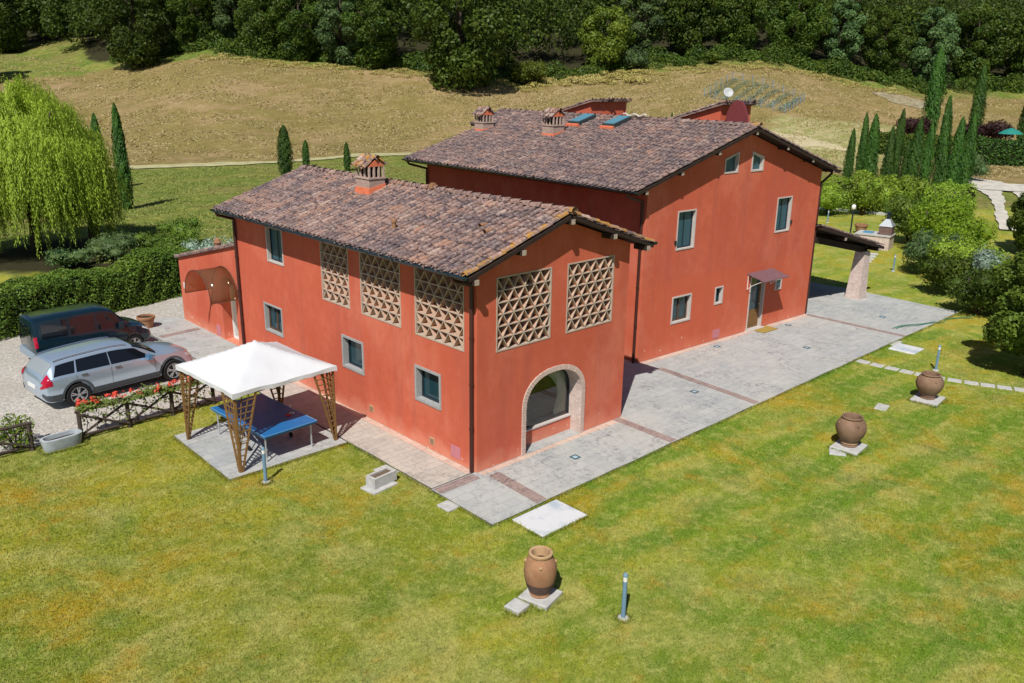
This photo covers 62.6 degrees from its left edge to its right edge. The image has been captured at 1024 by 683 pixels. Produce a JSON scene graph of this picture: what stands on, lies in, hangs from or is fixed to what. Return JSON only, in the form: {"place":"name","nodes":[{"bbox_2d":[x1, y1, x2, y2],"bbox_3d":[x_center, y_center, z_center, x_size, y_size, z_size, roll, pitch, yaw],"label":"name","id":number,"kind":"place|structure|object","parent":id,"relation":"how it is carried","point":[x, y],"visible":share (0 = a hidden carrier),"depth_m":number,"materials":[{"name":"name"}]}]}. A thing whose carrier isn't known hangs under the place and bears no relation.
{"place":"outdoors","nodes":[
{"label":"outdoors","id":0,"kind":"place"},
{"bbox_2d":[109,153,410,168],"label":"field path","id":1,"kind":"structure","parent":0,"point":[219,163],"depth_m":90.13,"materials":[{"name":"soil"}]},
{"bbox_2d":[0,0,1023,682],"bbox_3d":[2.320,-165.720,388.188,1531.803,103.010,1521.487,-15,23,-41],"label":"ground","id":2,"kind":"structure","parent":0,"point":[830,264],"depth_m":19.10,"materials":[{"name":"plant"}]},
{"bbox_2d":[0,0,34,52],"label":"woodland tree","id":3,"kind":"object","parent":2,"relation":"on","point":[10,41],"visible":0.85,"depth_m":174.13,"materials":[{"name":"green plant"}]},
{"bbox_2d":[0,421,34,454],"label":"rustic fence","id":4,"kind":"object","parent":2,"relation":"on","point":[27,425],"visible":0.94,"depth_m":21.43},
{"bbox_2d":[0,413,35,449],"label":"shrub","id":5,"kind":"object","parent":2,"relation":"on","point":[4,434],"visible":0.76,"depth_m":21.59,"materials":[{"name":"green plant"}]},
{"bbox_2d":[39,429,81,452],"bbox_3d":[-11.698,2.590,21.899,0.480,0.335,1.000,16,23,39],"label":"stone trough","id":6,"kind":"object","parent":2,"relation":"on","point":[62,439],"visible":1,"depth_m":21.80,"materials":[{"name":"stone"}]},
{"bbox_2d":[0,74,122,258],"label":"weeping willow","id":7,"kind":"object","parent":2,"relation":"on","point":[44,144],"visible":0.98,"depth_m":42.74,"materials":[{"name":"green plant"}]},
{"bbox_2d":[44,247,93,267],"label":"shrub","id":8,"kind":"object","parent":2,"relation":"on","point":[66,258],"visible":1,"depth_m":41.25,"materials":[{"name":"green plant"}]},
{"bbox_2d":[38,142,133,245],"bbox_3d":[-23.549,-7.907,46.136,4.924,6.180,5.659,-15,23,-41],"label":"weeping willow","id":9,"kind":"object","parent":2,"relation":"on","point":[115,204],"visible":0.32,"depth_m":45.57,"materials":[{"name":"green plant"}]},
{"bbox_2d":[0,246,202,341],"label":"hedge","id":10,"kind":"object","parent":2,"relation":"on","point":[132,281],"visible":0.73,"depth_m":33.81,"materials":[{"name":"green plant"}]},
{"bbox_2d":[84,231,139,260],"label":"shrub","id":11,"kind":"object","parent":2,"relation":"on","point":[116,245],"visible":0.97,"depth_m":42.99,"materials":[{"name":"green plant"}]},
{"bbox_2d":[0,296,229,454],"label":"gravel yard","id":12,"kind":"structure","parent":2,"relation":"on","point":[17,398],"depth_m":25.23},
{"bbox_2d":[18,302,150,358],"bbox_3d":[-14.631,-0.529,28.918,1.937,1.981,3.854,17,24,42],"label":"parked van","id":13,"kind":"object","parent":12,"relation":"on","point":[43,329],"visible":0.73,"depth_m":28.04,"materials":[{"name":"blue paint"}]},
{"bbox_2d":[21,336,192,405],"bbox_3d":[-12.361,0.674,26.005,2.257,1.490,4.663,15,22,39],"label":"parked car","id":14,"kind":"object","parent":12,"relation":"on","point":[80,370],"visible":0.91,"depth_m":24.98,"materials":[{"name":"silver metal"}]},
{"bbox_2d":[111,102,133,209],"bbox_3d":[-27.333,-12.745,58.942,1.290,7.722,1.240,9,20,24],"label":"cypress","id":15,"kind":"object","parent":2,"relation":"on","point":[119,149],"visible":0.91,"depth_m":58.69,"materials":[{"name":"green plant"}]},
{"bbox_2d":[80,0,173,69],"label":"woodland tree","id":16,"kind":"object","parent":2,"relation":"on","point":[135,49],"visible":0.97,"depth_m":141.43,"materials":[{"name":"green plant"}]},
{"bbox_2d":[74,376,211,436],"bbox_3d":[-10.134,1.664,23.507,3.774,1.147,0.768,-15,23,-41],"label":"geranium row","id":17,"kind":"object","parent":2,"relation":"on","point":[83,404],"visible":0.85,"depth_m":23.16,"materials":[{"name":"green plant"}]},
{"bbox_2d":[74,384,215,440],"bbox_3d":[-10.113,1.874,23.553,0.146,0.956,3.885,17,24,41],"label":"rustic fence","id":18,"kind":"object","parent":2,"relation":"on","point":[172,411],"visible":0.74,"depth_m":23.16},
{"bbox_2d":[156,215,202,241],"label":"bush","id":19,"kind":"object","parent":2,"relation":"on","point":[182,227],"visible":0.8,"depth_m":46.99,"materials":[{"name":"green plant"}]},
{"bbox_2d":[160,0,214,48],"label":"woodland tree","id":20,"kind":"object","parent":2,"relation":"on","point":[190,31],"visible":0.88,"depth_m":146.66,"materials":[{"name":"green plant"}]},
{"bbox_2d":[149,317,237,359],"bbox_3d":[-12.062,-0.204,31.276,2.020,0.064,6.280,-15,23,-41],"label":"stone apron","id":21,"kind":"object","parent":2,"relation":"on","point":[200,343],"visible":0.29,"depth_m":30.97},
{"bbox_2d":[174,238,242,345],"bbox_3d":[-10.020,-2.255,31.810,4.890,4.292,5.910,-15,23,-41],"label":"house annex","id":22,"kind":"object","parent":2,"relation":"on","point":[209,286],"visible":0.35,"depth_m":30.85,"materials":[{"name":"red paint"}]},
{"bbox_2d":[207,0,249,40],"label":"woodland tree","id":23,"kind":"object","parent":2,"relation":"on","point":[224,25],"visible":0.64,"depth_m":147.53,"materials":[{"name":"green plant"}]},
{"bbox_2d":[174,421,345,480],"bbox_3d":[-6.744,2.627,22.496,3.290,0.050,3.426,-15,23,-41],"label":"pavilion pad","id":24,"kind":"object","parent":2,"relation":"on","point":[211,446],"visible":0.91,"depth_m":22.06,"materials":[{"name":"concrete"}]},
{"bbox_2d":[175,340,337,472],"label":"garden pavilion","id":25,"kind":"structure","parent":24,"relation":"on","point":[248,368],"depth_m":21.25,"materials":[{"name":"fabric"}]},
{"bbox_2d":[210,393,316,461],"bbox_3d":[-6.563,2.251,22.282,2.740,0.800,1.660,17,23,41],"label":"table tennis","id":26,"kind":"object","parent":24,"relation":"on","point":[270,419],"visible":0.74,"depth_m":21.97,"materials":[{"name":"blue"}]},
{"bbox_2d":[95,157,426,263],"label":"rough grass","id":27,"kind":"structure","parent":2,"relation":"on","point":[146,179],"depth_m":70.39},
{"bbox_2d":[233,0,291,56],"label":"woodland tree","id":28,"kind":"object","parent":2,"relation":"on","point":[252,27],"visible":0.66,"depth_m":142.17,"materials":[{"name":"green plant"}]},
{"bbox_2d":[277,125,292,174],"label":"cypress","id":29,"kind":"object","parent":2,"relation":"on","point":[284,152],"visible":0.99,"depth_m":80.92,"materials":[{"name":"green plant"}]},
{"bbox_2d":[266,0,323,60],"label":"woodland tree","id":30,"kind":"object","parent":2,"relation":"on","point":[297,34],"visible":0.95,"depth_m":141.17,"materials":[{"name":"green plant"}]},
{"bbox_2d":[312,0,363,65],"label":"woodland tree","id":31,"kind":"object","parent":2,"relation":"on","point":[336,47],"visible":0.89,"depth_m":140.64,"materials":[{"name":"green plant"}]},
{"bbox_2d":[259,381,473,488],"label":"stone walk","id":32,"kind":"structure","parent":2,"relation":"on","point":[419,466],"depth_m":22.42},
{"bbox_2d":[292,381,469,473],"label":"pink paving","id":33,"kind":"structure","parent":32,"relation":"on","point":[459,467],"depth_m":22.86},
{"bbox_2d":[339,0,398,69],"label":"woodland tree","id":34,"kind":"object","parent":2,"relation":"on","point":[379,48],"visible":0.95,"depth_m":139.86,"materials":[{"name":"green plant"}]},
{"bbox_2d":[360,466,397,494],"bbox_3d":[-3.127,3.307,20.064,0.492,0.295,0.853,15,22,38],"label":"stone planter","id":35,"kind":"object","parent":2,"relation":"on","point":[381,480],"visible":1,"depth_m":20.00,"materials":[{"name":"stone"}]},
{"bbox_2d":[209,153,657,472],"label":"house wing","id":36,"kind":"structure","parent":2,"relation":"on","point":[474,331],"depth_m":22.27,"materials":[{"name":"paint"}]},
{"bbox_2d":[263,301,283,337],"bbox_3d":[-7.610,-0.729,27.208,0.218,0.960,1.190,-15,23,-41],"label":"window","id":37,"kind":"structure","parent":36,"relation":"in","point":[273,314],"depth_m":27.41,"materials":[{"name":"glass"}]},
{"bbox_2d":[265,227,283,265],"bbox_3d":[-7.294,-2.991,26.180,0.218,1.140,1.040,-15,23,-41],"label":"window","id":38,"kind":"structure","parent":36,"relation":"in","point":[274,243],"depth_m":26.36,"materials":[{"name":"glass"}]},
{"bbox_2d":[341,334,364,375],"bbox_3d":[-4.437,0.349,24.012,0.258,0.980,1.110,-15,23,-41],"label":"window","id":39,"kind":"structure","parent":36,"relation":"in","point":[352,349],"depth_m":24.21,"materials":[{"name":"glass"}]},
{"bbox_2d":[414,364,440,410],"bbox_3d":[-2.067,1.145,21.599,0.258,0.970,1.080,-15,23,-41],"label":"window","id":40,"kind":"structure","parent":36,"relation":"in","point":[427,382],"depth_m":21.77,"materials":[{"name":"stone"}]},
{"bbox_2d":[521,364,584,455],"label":"arched window","id":41,"kind":"structure","parent":36,"relation":"in","point":[545,422],"depth_m":23.00,"materials":[{"name":"brick"}]},
{"bbox_2d":[409,0,513,92],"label":"woodland tree","id":42,"kind":"object","parent":2,"relation":"on","point":[467,62],"visible":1,"depth_m":131.84,"materials":[{"name":"green plant"}]},
{"bbox_2d":[0,312,1023,682],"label":"grass","id":43,"kind":"structure","parent":2,"relation":"on","point":[474,624],"depth_m":17.40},
{"bbox_2d":[512,499,586,537],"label":"marble slab","id":44,"kind":"structure","parent":43,"relation":"on","point":[556,514],"depth_m":18.64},
{"bbox_2d":[910,392,945,406],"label":"stone plinth","id":45,"kind":"structure","parent":43,"relation":"on","point":[937,400],"depth_m":25.83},
{"bbox_2d":[916,370,943,399],"bbox_3d":[12.822,1.352,25.879,0.800,0.800,0.800,8,19,22],"label":"terracotta jar","id":46,"kind":"object","parent":45,"relation":"on","point":[929,385],"visible":1,"depth_m":25.64,"materials":[{"name":"ceramic"}]},
{"bbox_2d":[0,0,1023,70],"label":"wood","id":47,"kind":"object","parent":2,"relation":"on","point":[913,12],"visible":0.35,"depth_m":160.11,"materials":[{"name":"green plant"}]},
{"bbox_2d":[0,51,1023,179],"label":"dry stubble","id":48,"kind":"object","parent":2,"relation":"on","point":[413,132],"visible":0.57,"depth_m":128.37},
{"bbox_2d":[509,59,547,83],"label":"bush","id":49,"kind":"object","parent":2,"relation":"on","point":[530,71],"visible":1,"depth_m":141.50,"materials":[{"name":"green plant"}]},
{"bbox_2d":[518,588,562,609],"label":"stone plinth","id":50,"kind":"structure","parent":2,"relation":"on","point":[549,600],"depth_m":15.70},
{"bbox_2d":[524,545,556,598],"bbox_3d":[0.529,4.312,15.730,0.620,0.900,0.620,9,19,23],"label":"terracotta jar","id":51,"kind":"object","parent":50,"relation":"on","point":[540,568],"visible":1,"depth_m":15.51,"materials":[{"name":"ceramic"}]},
{"bbox_2d":[196,52,908,93],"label":"dry grass fringe","id":52,"kind":"object","parent":2,"relation":"on","point":[523,87],"visible":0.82,"depth_m":142.33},
{"bbox_2d":[109,30,1023,93],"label":"undergrowth","id":53,"kind":"object","parent":2,"relation":"on","point":[238,47],"visible":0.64,"depth_m":151.95,"materials":[{"name":"green plant"}]},
{"bbox_2d":[496,69,652,87],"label":"dry grass fringe","id":54,"kind":"object","parent":2,"relation":"on","point":[593,78],"visible":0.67,"depth_m":142.78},
{"bbox_2d":[577,5,636,69],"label":"woodland tree","id":55,"kind":"object","parent":2,"relation":"on","point":[609,49],"visible":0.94,"depth_m":147.43,"materials":[{"name":"green plant"}]},
{"bbox_2d":[623,48,649,68],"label":"bush","id":56,"kind":"object","parent":2,"relation":"on","point":[636,60],"visible":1,"depth_m":147.04,"materials":[{"name":"green plant"}]},
{"bbox_2d":[402,88,884,362],"bbox_3d":[5.742,-6.298,36.918,16.969,9.370,14.750,-13,22,-38],"label":"farmhouse","id":57,"kind":"object","parent":2,"relation":"on","point":[719,202],"visible":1,"depth_m":30.98,"materials":[{"name":"red paint"}]},
{"bbox_2d":[670,293,691,324],"bbox_3d":[5.910,-1.180,29.797,1.060,0.990,0.218,-13,22,-38],"label":"window","id":58,"kind":"structure","parent":57,"relation":"in","point":[681,305],"depth_m":29.92,"materials":[{"name":"glass"}]},
{"bbox_2d":[674,209,696,250],"bbox_3d":[5.886,-3.834,28.870,1.070,1.350,0.236,-13,22,-38],"label":"window","id":59,"kind":"structure","parent":57,"relation":"in","point":[686,222],"depth_m":29.02,"materials":[{"name":"glass"}]},
{"bbox_2d":[747,278,761,327],"bbox_3d":[9.389,-1.538,32.782,0.890,2.060,0.122,-13,22,-38],"label":"door","id":60,"kind":"structure","parent":57,"relation":"in","point":[754,303],"depth_m":32.90,"materials":[{"name":"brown wood"}]},
{"bbox_2d":[774,196,792,232],"bbox_3d":[10.461,-4.926,32.554,1.080,1.350,0.236,-13,22,-38],"label":"window","id":61,"kind":"structure","parent":57,"relation":"in","point":[784,204],"depth_m":32.66,"materials":[{"name":"glass"}]},
{"bbox_2d":[620,0,669,55],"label":"woodland tree","id":62,"kind":"object","parent":2,"relation":"on","point":[639,27],"visible":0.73,"depth_m":153.82,"materials":[{"name":"green plant"}]},
{"bbox_2d":[661,0,716,55],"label":"woodland tree","id":63,"kind":"object","parent":2,"relation":"on","point":[685,43],"visible":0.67,"depth_m":155.44,"materials":[{"name":"green plant"}]},
{"bbox_2d":[714,0,768,54],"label":"woodland tree","id":64,"kind":"object","parent":2,"relation":"on","point":[740,37],"visible":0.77,"depth_m":156.12,"materials":[{"name":"green plant"}]},
{"bbox_2d":[709,78,800,110],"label":"vegetable rows","id":65,"kind":"object","parent":2,"relation":"on","point":[757,92],"visible":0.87,"depth_m":134.84,"materials":[{"name":"plant"}]},
{"bbox_2d":[765,0,833,58],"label":"woodland tree","id":66,"kind":"object","parent":2,"relation":"on","point":[800,45],"visible":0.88,"depth_m":156.34,"materials":[{"name":"green plant"}]},
{"bbox_2d":[819,181,852,214],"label":"bush","id":67,"kind":"object","parent":2,"relation":"on","point":[832,198],"visible":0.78,"depth_m":60.70,"materials":[{"name":"green plant"}]},
{"bbox_2d":[818,0,867,64],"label":"woodland tree","id":68,"kind":"object","parent":2,"relation":"on","point":[849,39],"visible":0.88,"depth_m":158.92,"materials":[{"name":"green plant"}]},
{"bbox_2d":[841,128,856,181],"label":"cypress","id":69,"kind":"object","parent":2,"relation":"on","point":[848,170],"visible":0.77,"depth_m":69.31,"materials":[{"name":"green plant"}]},
{"bbox_2d":[830,439,867,456],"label":"stone plinth","id":70,"kind":"structure","parent":2,"relation":"on","point":[859,448],"depth_m":22.35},
{"bbox_2d":[836,412,866,447],"bbox_3d":[9.012,2.365,22.412,0.780,0.840,0.780,6,18,16],"label":"terracotta jar","id":71,"kind":"object","parent":70,"relation":"on","point":[851,429],"visible":1,"depth_m":22.16,"materials":[{"name":"ceramic"}]},
{"bbox_2d":[854,112,868,177],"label":"cypress","id":72,"kind":"object","parent":2,"relation":"on","point":[862,144],"visible":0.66,"depth_m":70.99,"materials":[{"name":"green plant"}]},
{"bbox_2d":[820,169,911,211],"bbox_3d":[25.289,-12.103,65.645,11.093,3.370,3.576,12,21,31],"label":"hedge","id":73,"kind":"object","parent":2,"relation":"on","point":[845,184],"visible":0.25,"depth_m":64.01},
{"bbox_2d":[847,172,885,215],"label":"bush","id":74,"kind":"object","parent":2,"relation":"on","point":[864,190],"visible":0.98,"depth_m":60.86,"materials":[{"name":"green plant"}]},
{"bbox_2d":[861,113,880,178],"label":"cypress","id":75,"kind":"object","parent":2,"relation":"on","point":[871,152],"visible":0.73,"depth_m":67.12,"materials":[{"name":"green plant"}]},
{"bbox_2d":[855,212,895,250],"bbox_3d":[21.468,-6.634,49.696,2.000,2.180,1.400,13,21,33],"label":"barbecue","id":76,"kind":"object","parent":2,"relation":"on","point":[885,234],"visible":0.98,"depth_m":49.11,"materials":[{"name":"brick"}]},
{"bbox_2d":[858,5,913,75],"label":"woodland tree","id":77,"kind":"object","parent":2,"relation":"on","point":[885,61],"visible":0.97,"depth_m":160.63,"materials":[{"name":"green plant"}]},
{"bbox_2d":[879,125,895,182],"bbox_3d":[28.993,-13.268,64.899,1.208,6.547,1.162,-9,19,-28],"label":"cypress","id":78,"kind":"object","parent":2,"relation":"on","point":[888,162],"visible":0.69,"depth_m":64.36,"materials":[{"name":"green plant"}]},
{"bbox_2d":[891,108,905,179],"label":"cypress","id":79,"kind":"object","parent":2,"relation":"on","point":[900,135],"visible":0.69,"depth_m":69.86,"materials":[{"name":"green plant"}]},
{"bbox_2d":[883,194,941,241],"bbox_3d":[24.058,-7.252,50.515,3.205,3.202,3.592,-15,23,-41],"label":"shrub","id":80,"kind":"object","parent":2,"relation":"on","point":[899,209],"visible":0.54,"depth_m":49.94,"materials":[{"name":"green plant"}]},
{"bbox_2d":[903,118,924,184],"bbox_3d":[30.395,-13.244,63.836,1.447,7.240,1.423,-9,21,-30],"label":"cypress","id":81,"kind":"object","parent":2,"relation":"on","point":[913,161],"visible":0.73,"depth_m":63.31,"materials":[{"name":"green plant"}]},
{"bbox_2d":[898,174,929,202],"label":"bush","id":82,"kind":"object","parent":2,"relation":"on","point":[919,187],"visible":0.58,"depth_m":62.78,"materials":[{"name":"green plant"}]},
{"bbox_2d":[917,121,934,203],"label":"cypress","id":83,"kind":"object","parent":2,"relation":"on","point":[928,158],"visible":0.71,"depth_m":65.33,"materials":[{"name":"green plant"}]},
{"bbox_2d":[918,47,946,133],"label":"cypress","id":84,"kind":"object","parent":2,"relation":"on","point":[932,104],"visible":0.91,"depth_m":116.17,"materials":[{"name":"green plant"}]},
{"bbox_2d":[906,6,963,85],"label":"woodland tree","id":85,"kind":"object","parent":2,"relation":"on","point":[950,47],"visible":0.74,"depth_m":161.63,"materials":[{"name":"green plant"}]},
{"bbox_2d":[901,228,968,273],"bbox_3d":[21.372,-4.485,42.920,3.544,2.387,2.908,-15,23,-41],"label":"shrub","id":86,"kind":"object","parent":2,"relation":"on","point":[916,250],"visible":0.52,"depth_m":42.62,"materials":[{"name":"green plant"}]},
{"bbox_2d":[907,191,973,240],"bbox_3d":[24.133,-6.565,47.392,3.795,3.766,3.394,-15,23,-41],"label":"shrub","id":87,"kind":"object","parent":2,"relation":"on","point":[934,210],"visible":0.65,"depth_m":46.52,"materials":[{"name":"green plant"}]},
{"bbox_2d":[930,95,952,186],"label":"cypress","id":88,"kind":"object","parent":2,"relation":"on","point":[942,152],"visible":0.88,"depth_m":66.05,"materials":[{"name":"green plant"}]},
{"bbox_2d":[915,250,979,294],"bbox_3d":[20.201,-3.090,38.796,2.784,2.158,2.696,0,17,-4],"label":"shrub","id":89,"kind":"object","parent":2,"relation":"on","point":[938,271],"visible":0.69,"depth_m":38.11,"materials":[{"name":"green plant"}]},
{"bbox_2d":[921,177,978,217],"bbox_3d":[29.584,-9.341,57.066,3.129,3.414,3.496,-15,23,-41],"label":"bush","id":90,"kind":"object","parent":2,"relation":"on","point":[948,192],"visible":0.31,"depth_m":56.56,"materials":[{"name":"green plant"}]},
{"bbox_2d":[945,117,966,185],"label":"cypress","id":91,"kind":"object","parent":2,"relation":"on","point":[954,167],"visible":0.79,"depth_m":66.24,"materials":[{"name":"green plant"}]},
{"bbox_2d":[933,213,997,247],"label":"shrub","id":92,"kind":"object","parent":2,"relation":"on","point":[974,228],"visible":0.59,"depth_m":43.71,"materials":[{"name":"green plant"}]},
{"bbox_2d":[957,113,978,188],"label":"cypress","id":93,"kind":"object","parent":2,"relation":"on","point":[969,155],"visible":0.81,"depth_m":68.19,"materials":[{"name":"green plant"}]},
{"bbox_2d":[926,234,1010,262],"bbox_3d":[21.544,-3.744,40.158,3.706,2.637,3.271,-9,20,-28],"label":"shrub","id":94,"kind":"object","parent":2,"relation":"on","point":[941,247],"visible":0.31,"depth_m":40.00,"materials":[{"name":"green plant"}]},
{"bbox_2d":[942,264,1004,314],"bbox_3d":[19.710,-2.103,35.416,2.409,2.282,2.437,-4,18,-16],"label":"shrub","id":95,"kind":"object","parent":2,"relation":"on","point":[973,289],"visible":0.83,"depth_m":35.07,"materials":[{"name":"green plant"}]},
{"bbox_2d":[967,63,988,140],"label":"cypress","id":96,"kind":"object","parent":2,"relation":"on","point":[979,105],"visible":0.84,"depth_m":116.46,"materials":[{"name":"green plant"}]},
{"bbox_2d":[949,2,1007,81],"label":"woodland tree","id":97,"kind":"object","parent":2,"relation":"on","point":[965,65],"visible":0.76,"depth_m":163.58,"materials":[{"name":"green plant"}]},
{"bbox_2d":[971,244,1013,273],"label":"shrub","id":98,"kind":"object","parent":2,"relation":"on","point":[985,257],"visible":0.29,"depth_m":37.21,"materials":[{"name":"green plant"}]},
{"bbox_2d":[969,178,1023,191],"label":"gravel drive","id":99,"kind":"structure","parent":2,"relation":"on","point":[988,184],"depth_m":80.01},
{"bbox_2d":[982,119,1014,141],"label":"bush","id":100,"kind":"object","parent":2,"relation":"on","point":[994,129],"visible":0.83,"depth_m":116.39,"materials":[{"name":"purple plant"}]},
{"bbox_2d":[976,134,1023,166],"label":"hedge","id":101,"kind":"object","parent":2,"relation":"on","point":[1001,152],"visible":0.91,"depth_m":99.61,"materials":[{"name":"green plant"}]},
{"bbox_2d":[981,250,1023,375],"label":"tree","id":102,"kind":"object","parent":2,"relation":"on","point":[1005,326],"visible":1,"depth_m":27.60,"materials":[{"name":"green plant"}]},
{"bbox_2d":[998,10,1023,79],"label":"woodland tree","id":103,"kind":"object","parent":2,"relation":"on","point":[1014,67],"visible":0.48,"depth_m":165.54,"materials":[{"name":"green plant"}]},
{"bbox_2d":[1006,192,1023,250],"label":"tree","id":104,"kind":"object","parent":2,"relation":"on","point":[1016,220],"visible":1,"depth_m":48.11,"materials":[{"name":"green plant"}]},
{"bbox_2d":[431,282,957,526],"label":"stone terrace","id":105,"kind":"structure","parent":0,"point":[760,366],"depth_m":27.07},
{"bbox_2d":[488,471,546,502],"bbox_3d":[0.115,3.454,20.036,0.340,0.001,1.802,-13,22,-38],"label":"brick band","id":106,"kind":"object","parent":105,"relation":"on","point":[525,491],"visible":1,"depth_m":20.00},
{"bbox_2d":[479,417,625,474],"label":"pink paving","id":107,"kind":"structure","parent":105,"relation":"on","point":[525,456],"depth_m":22.19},
{"bbox_2d":[658,367,758,403],"bbox_3d":[6.187,1.374,26.935,0.279,0.001,3.967,-13,22,-36],"label":"brick band","id":108,"kind":"object","parent":105,"relation":"on","point":[709,386],"visible":1,"depth_m":26.84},
{"bbox_2d":[774,132,847,150],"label":"sandy path","id":109,"kind":"structure","parent":0,"point":[808,142],"depth_m":113.15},
{"bbox_2d":[976,188,1012,229],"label":"path","id":110,"kind":"structure","parent":0,"point":[998,202],"depth_m":67.25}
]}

